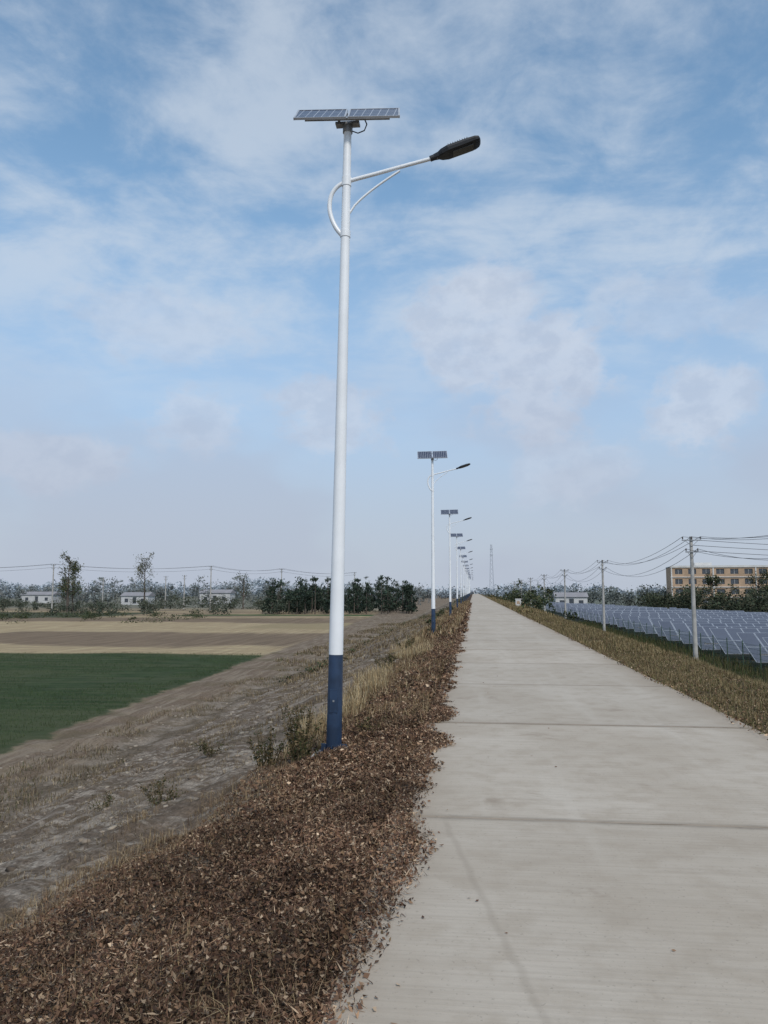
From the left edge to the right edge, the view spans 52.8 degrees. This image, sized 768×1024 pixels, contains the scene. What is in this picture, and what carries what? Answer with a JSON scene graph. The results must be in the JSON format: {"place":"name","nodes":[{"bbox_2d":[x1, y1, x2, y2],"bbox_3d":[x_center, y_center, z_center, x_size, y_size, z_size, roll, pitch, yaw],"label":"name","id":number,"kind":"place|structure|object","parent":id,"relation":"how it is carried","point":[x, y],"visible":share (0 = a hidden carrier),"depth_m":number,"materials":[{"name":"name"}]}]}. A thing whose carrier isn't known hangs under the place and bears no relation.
{"place":"outdoors","nodes":[
{"label":"outdoors","id":0,"kind":"place"},
{"bbox_2d":[20,595,60,602],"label":"walls","id":1,"kind":"structure","parent":0,"point":[31,598],"depth_m":313.42,"materials":[{"name":"white paint"}]},
{"bbox_2d":[25,596,47,601],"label":"windows","id":2,"kind":"structure","parent":1,"relation":"attached to","point":[36,598],"depth_m":313.20,"materials":[{"name":"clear glass"}]},
{"bbox_2d":[20,592,59,594],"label":"roof","id":3,"kind":"structure","parent":1,"relation":"on","point":[41,593],"depth_m":314.43,"materials":[{"name":"grey metal"}]},
{"bbox_2d":[121,596,154,604],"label":"walls","id":4,"kind":"structure","parent":0,"point":[123,598],"depth_m":275.48,"materials":[{"name":"white paint"}]},
{"bbox_2d":[120,592,155,595],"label":"roof","id":5,"kind":"structure","parent":4,"relation":"on","point":[137,594],"depth_m":276.83,"materials":[{"name":"grey metal"}]},
{"bbox_2d":[200,593,234,603],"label":"walls","id":6,"kind":"structure","parent":0,"point":[230,595],"depth_m":294.63,"materials":[{"name":"white paint"}]},
{"bbox_2d":[199,590,235,592],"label":"roof","id":7,"kind":"structure","parent":6,"relation":"on","point":[222,591],"depth_m":295.87,"materials":[{"name":"grey metal"}]},
{"bbox_2d":[0,592,767,1023],"bbox_3d":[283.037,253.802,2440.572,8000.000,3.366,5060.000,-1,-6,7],"label":"ground","id":8,"kind":"structure","parent":0,"point":[248,632],"depth_m":26.52,"materials":[{"name":"brown soil"}]},
{"bbox_2d":[51,564,54,611],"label":"utility pole","id":9,"kind":"object","parent":8,"relation":"on","point":[53,568],"visible":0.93,"depth_m":181.12,"materials":[{"name":"concrete"}]},
{"bbox_2d":[54,573,77,605],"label":"poplar tree","id":10,"kind":"object","parent":8,"relation":"on","point":[63,596],"visible":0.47,"depth_m":199.19,"materials":[{"name":"green plant"}]},
{"bbox_2d":[55,550,84,612],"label":"poplar tree","id":11,"kind":"object","parent":8,"relation":"on","point":[72,564],"visible":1,"depth_m":176.78,"materials":[{"name":"green plant"}]},
{"bbox_2d":[64,563,85,611],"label":"poplar tree","id":12,"kind":"object","parent":8,"relation":"on","point":[76,590],"visible":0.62,"depth_m":184.52,"materials":[{"name":"green plant"}]},
{"bbox_2d":[88,791,116,810],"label":"roadside weed","id":13,"kind":"object","parent":8,"relation":"on","point":[104,802],"visible":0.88,"depth_m":11.61,"materials":[{"name":"green plant"}]},
{"bbox_2d":[0,651,260,744],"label":"winter wheat","id":14,"kind":"object","parent":8,"relation":"on","point":[100,688],"visible":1,"depth_m":40.48,"materials":[{"name":"green plant"}]},
{"bbox_2d":[134,552,154,610],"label":"poplar tree","id":15,"kind":"object","parent":8,"relation":"on","point":[140,567],"visible":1,"depth_m":186.82,"materials":[{"name":"green plant"}]},
{"bbox_2d":[0,591,292,623],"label":"hedgerow","id":16,"kind":"object","parent":8,"relation":"on","point":[150,607],"visible":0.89,"depth_m":170.23,"materials":[{"name":"green plant"}]},
{"bbox_2d":[137,773,187,805],"bbox_3d":[-2.792,3.595,9.870,0.558,0.419,0.643,-1,-6,7],"label":"roadside weed","id":17,"kind":"object","parent":8,"relation":"on","point":[157,791],"visible":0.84,"depth_m":9.92,"materials":[{"name":"green plant"}]},
{"bbox_2d":[164,578,166,608],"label":"utility pole","id":18,"kind":"object","parent":8,"relation":"on","point":[165,579],"visible":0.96,"depth_m":212.04,"materials":[{"name":"concrete"}]},
{"bbox_2d":[182,575,184,608],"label":"utility pole","id":19,"kind":"object","parent":8,"relation":"on","point":[184,589],"visible":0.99,"depth_m":204.28,"materials":[{"name":"concrete"}]},
{"bbox_2d":[0,642,406,929],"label":"loose stones","id":20,"kind":"object","parent":8,"relation":"on","point":[82,840],"visible":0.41,"depth_m":13.71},
{"bbox_2d":[209,566,211,609],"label":"utility pole","id":21,"kind":"object","parent":8,"relation":"on","point":[210,584],"visible":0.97,"depth_m":195.37,"materials":[{"name":"concrete"}]},
{"bbox_2d":[0,564,355,575],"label":"field power line","id":22,"kind":"object","parent":21,"relation":"attached to","point":[163,568],"visible":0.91,"depth_m":191.34,"materials":[{"name":"metal"}]},
{"bbox_2d":[191,736,234,756],"bbox_3d":[-3.041,4.144,13.619,0.628,0.386,0.647,-4,-7,32],"label":"roadside weed","id":23,"kind":"object","parent":8,"relation":"on","point":[209,751],"visible":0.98,"depth_m":13.52,"materials":[{"name":"green plant"}]},
{"bbox_2d":[0,576,437,604],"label":"hazy woodland","id":24,"kind":"object","parent":8,"relation":"on","point":[96,594],"visible":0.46,"depth_m":320.35,"materials":[{"name":"green plant"}]},
{"bbox_2d":[0,600,469,1023],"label":"dry grass","id":25,"kind":"structure","parent":8,"relation":"on","point":[424,632],"depth_m":10.58,"materials":[{"name":"brown plant"}]},
{"bbox_2d":[236,571,252,608],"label":"poplar tree","id":26,"kind":"object","parent":8,"relation":"on","point":[243,586],"visible":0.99,"depth_m":209.45,"materials":[{"name":"green plant"}]},
{"bbox_2d":[246,723,287,768],"bbox_3d":[-1.428,2.869,9.250,0.561,0.676,0.501,-1,-6,7],"label":"roadside weed","id":27,"kind":"object","parent":8,"relation":"on","point":[269,751],"visible":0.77,"depth_m":9.26,"materials":[{"name":"green plant"}]},
{"bbox_2d":[281,705,322,761],"bbox_3d":[-0.962,2.617,8.961,0.516,0.764,0.479,-1,-6,7],"label":"roadside weed","id":28,"kind":"object","parent":8,"relation":"on","point":[295,754],"visible":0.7,"depth_m":8.96,"materials":[{"name":"green plant"}]},
{"bbox_2d":[284,705,325,723],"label":"roadside weed","id":29,"kind":"object","parent":8,"relation":"on","point":[301,712],"visible":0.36,"depth_m":12.25,"materials":[{"name":"green plant"}]},
{"bbox_2d":[293,729,325,759],"bbox_3d":[-0.867,2.643,8.602,0.401,0.436,0.320,-3,-7,28],"label":"roadside weed","id":30,"kind":"object","parent":8,"relation":"on","point":[303,751],"visible":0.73,"depth_m":8.59,"materials":[{"name":"green plant"}]},
{"bbox_2d":[294,706,326,739],"bbox_3d":[-1.055,3.122,11.435,0.998,0.679,1.061,2,-6,-16],"label":"grass tuft","id":31,"kind":"object","parent":8,"relation":"on","point":[303,724],"visible":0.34,"depth_m":11.30,"materials":[{"name":"beige plant"}]},
{"bbox_2d":[0,576,665,598],"bbox_3d":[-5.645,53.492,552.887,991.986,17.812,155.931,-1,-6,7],"label":"distant tree line","id":32,"kind":"object","parent":8,"relation":"on","point":[442,593],"visible":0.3,"depth_m":527.73,"materials":[{"name":"green plant"}]},
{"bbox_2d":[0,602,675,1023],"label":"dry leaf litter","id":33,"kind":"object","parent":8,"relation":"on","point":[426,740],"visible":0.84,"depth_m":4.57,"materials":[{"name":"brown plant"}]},
{"bbox_2d":[258,575,418,613],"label":"pine grove","id":34,"kind":"object","parent":8,"relation":"on","point":[313,598],"visible":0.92,"depth_m":168.59,"materials":[{"name":"green plant"}]},
{"bbox_2d":[342,688,367,715],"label":"grass tuft","id":35,"kind":"object","parent":8,"relation":"on","point":[355,704],"visible":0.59,"depth_m":12.46,"materials":[{"name":"beige plant"}]},
{"bbox_2d":[352,716,381,740],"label":"roadside weed","id":36,"kind":"object","parent":8,"relation":"on","point":[364,726],"visible":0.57,"depth_m":9.58,"materials":[{"name":"green plant"}]},
{"bbox_2d":[342,669,392,700],"bbox_3d":[-0.363,3.380,15.084,1.076,0.683,0.995,3,-7,-26],"label":"grass tuft","id":37,"kind":"object","parent":8,"relation":"on","point":[372,683],"visible":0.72,"depth_m":14.99,"materials":[{"name":"beige plant"}]},
{"bbox_2d":[353,660,395,684],"bbox_3d":[-0.233,3.676,17.699,1.186,0.618,1.121,-1,-6,7],"label":"grass tuft","id":38,"kind":"object","parent":8,"relation":"on","point":[378,670],"visible":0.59,"depth_m":17.59,"materials":[{"name":"beige plant"}]},
{"bbox_2d":[374,651,396,669],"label":"roadside weed","id":39,"kind":"object","parent":8,"relation":"on","point":[389,656],"visible":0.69,"depth_m":19.86,"materials":[{"name":"green plant"}]},
{"bbox_2d":[395,635,415,648],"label":"roadside weed","id":40,"kind":"object","parent":8,"relation":"on","point":[410,643],"visible":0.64,"depth_m":26.73,"materials":[{"name":"green plant"}]},
{"bbox_2d":[388,634,423,652],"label":"grass tuft","id":41,"kind":"object","parent":8,"relation":"on","point":[396,648],"visible":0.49,"depth_m":28.67,"materials":[{"name":"beige plant"}]},
{"bbox_2d":[395,640,432,658],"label":"grass tuft","id":42,"kind":"object","parent":8,"relation":"on","point":[415,651],"visible":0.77,"depth_m":22.63,"materials":[{"name":"beige plant"}]},
{"bbox_2d":[427,624,441,631],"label":"roadside weed","id":43,"kind":"object","parent":8,"relation":"on","point":[440,627],"visible":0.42,"depth_m":33.12,"materials":[{"name":"green plant"}]},
{"bbox_2d":[417,451,469,632],"bbox_3d":[2.599,1.279,33.279,2.301,8.012,0.446,0,-6,3],"label":"street lamp","id":44,"kind":"object","parent":8,"relation":"on","point":[429,454],"visible":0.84,"depth_m":33.40,"materials":[{"name":"white metal"}]},
{"bbox_2d":[441,509,471,615],"bbox_3d":[5.378,3.771,57.278,2.302,8.012,0.446,0,-6,4],"label":"street lamp","id":45,"kind":"object","parent":8,"relation":"on","point":[452,512],"visible":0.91,"depth_m":57.38,"materials":[{"name":"white metal"}]},
{"bbox_2d":[450,533,471,606],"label":"street lamp","id":46,"kind":"object","parent":8,"relation":"on","point":[456,535],"visible":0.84,"depth_m":81.41,"materials":[{"name":"white metal"}]},
{"bbox_2d":[457,546,471,602],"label":"street lamp","id":47,"kind":"object","parent":8,"relation":"on","point":[462,547],"visible":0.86,"depth_m":105.41,"materials":[{"name":"white metal"}]},
{"bbox_2d":[459,555,471,601],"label":"street lamp","id":48,"kind":"object","parent":8,"relation":"on","point":[463,576],"visible":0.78,"depth_m":129.31,"materials":[{"name":"white metal"}]},
{"bbox_2d":[461,561,470,600],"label":"street lamp","id":49,"kind":"object","parent":8,"relation":"on","point":[464,573],"visible":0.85,"depth_m":153.53,"materials":[{"name":"white metal"}]},
{"bbox_2d":[465,570,469,597],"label":"street lamp","id":50,"kind":"object","parent":8,"relation":"on","point":[467,581],"visible":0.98,"depth_m":225.47,"materials":[{"name":"white metal"}]},
{"bbox_2d":[490,544,493,587],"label":"lattice mast","id":51,"kind":"object","parent":8,"relation":"on","point":[491,564],"visible":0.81,"depth_m":514.03,"materials":[{"name":"metal"}]},
{"bbox_2d":[515,599,520,605],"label":"marker stone","id":52,"kind":"object","parent":8,"relation":"on","point":[518,602],"visible":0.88,"depth_m":82.25,"materials":[{"name":"white stone"}]},
{"bbox_2d":[279,580,767,681],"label":"shrub belt","id":53,"kind":"object","parent":8,"relation":"on","point":[754,600],"visible":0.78,"depth_m":132.87,"materials":[{"name":"green plant"}]},
{"bbox_2d":[562,569,566,617],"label":"utility pole","id":54,"kind":"object","parent":8,"relation":"on","point":[564,592],"visible":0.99,"depth_m":121.77,"materials":[{"name":"concrete"}]},
{"bbox_2d":[553,597,587,602],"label":"walls","id":55,"kind":"structure","parent":8,"relation":"on","point":[576,599],"depth_m":222.85,"materials":[{"name":"white paint"}]},
{"bbox_2d":[552,592,588,596],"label":"roof","id":56,"kind":"structure","parent":55,"relation":"on","point":[573,594],"depth_m":224.43,"materials":[{"name":"grey metal"}]},
{"bbox_2d":[560,599,583,602],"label":"windows","id":57,"kind":"structure","parent":55,"relation":"attached to","point":[572,601],"depth_m":222.77,"materials":[{"name":"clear glass"}]},
{"bbox_2d":[597,560,607,631],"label":"utility pole","id":58,"kind":"object","parent":8,"relation":"on","point":[603,605],"visible":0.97,"depth_m":85.19,"materials":[{"name":"concrete"}]},
{"bbox_2d":[508,581,698,605],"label":"woodland edge","id":59,"kind":"object","parent":8,"relation":"on","point":[594,595],"visible":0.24,"depth_m":260.41,"materials":[{"name":"green plant"}]},
{"bbox_2d":[543,602,767,663],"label":"solar farm","id":60,"kind":"object","parent":8,"relation":"on","point":[747,628],"visible":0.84,"depth_m":76.70,"materials":[{"name":"blue glass"}]},
{"bbox_2d":[546,605,767,671],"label":"wire fence","id":61,"kind":"object","parent":8,"relation":"on","point":[726,640],"visible":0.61,"depth_m":59.70,"materials":[{"name":"grey metal"}]},
{"bbox_2d":[682,536,700,658],"bbox_3d":[19.709,5.848,49.218,1.203,8.600,0.338,-1,-6,7],"label":"utility pole","id":62,"kind":"object","parent":8,"relation":"on","point":[694,625],"visible":0.88,"depth_m":49.17,"materials":[{"name":"concrete"}]},
{"bbox_2d":[514,535,767,586],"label":"power line","id":63,"kind":"object","parent":62,"relation":"attached to","point":[664,555],"visible":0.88,"depth_m":54.42,"materials":[{"name":"metal"}]},
{"bbox_2d":[693,540,767,554],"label":"service line","id":64,"kind":"object","parent":62,"relation":"attached to","point":[730,547],"visible":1,"depth_m":50.15,"materials":[{"name":"metal"}]},
{"bbox_2d":[698,572,727,602],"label":"poplar tree","id":65,"kind":"object","parent":8,"relation":"on","point":[710,580],"visible":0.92,"depth_m":143.00,"materials":[{"name":"green plant"}]},
{"bbox_2d":[666,567,767,606],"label":"walls","id":66,"kind":"structure","parent":8,"relation":"on","point":[726,576],"depth_m":234.88,"materials":[{"name":"beige paint"}]},
{"bbox_2d":[666,563,767,607],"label":"bands","id":67,"kind":"object","parent":66,"relation":"attached to","point":[696,565],"visible":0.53,"depth_m":235.03,"materials":[{"name":"beige paint"}]},
{"bbox_2d":[675,569,767,602],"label":"windows","id":68,"kind":"structure","parent":66,"relation":"attached to","point":[718,571],"depth_m":234.59,"materials":[{"name":"clear glass"}]},
{"bbox_2d":[743,567,766,590],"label":"poplar tree","id":69,"kind":"object","parent":8,"relation":"on","point":[752,577],"visible":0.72,"depth_m":180.19,"materials":[{"name":"green plant"}]},
{"bbox_2d":[759,568,767,600],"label":"poplar tree","id":70,"kind":"object","parent":8,"relation":"on","point":[765,587],"visible":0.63,"depth_m":152.23,"materials":[{"name":"green plant"}]},
{"bbox_2d":[0,0,767,591],"label":"sky","id":71,"kind":"structure","parent":0,"point":[570,306],"materials":[{"name":"blue"}]},
{"bbox_2d":[322,592,767,1023],"bbox_3d":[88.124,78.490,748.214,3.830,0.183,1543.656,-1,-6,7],"label":"concrete road","id":72,"kind":"structure","parent":0,"point":[610,861],"depth_m":4.65,"materials":[{"name":"grey concrete"}]},
{"bbox_2d":[487,597,767,739],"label":"verge grass","id":73,"kind":"structure","parent":0,"point":[651,648],"depth_m":18.52,"materials":[{"name":"brown plant"}]},
{"bbox_3d":[-0.578,2.872,8.880,0.500,0.150,0.500,-1,-6,7],"label":"lamp footing","id":74,"kind":"object","parent":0,"visible":0},
{"bbox_2d":[293,108,480,753],"bbox_3d":[0.041,-1.191,9.245,2.290,8.004,0.447,0,-6,2],"label":"street lamp","id":75,"kind":"object","parent":74,"relation":"on","point":[350,122],"visible":0.93,"depth_m":9.29,"materials":[{"name":"white metal"}]}
]}

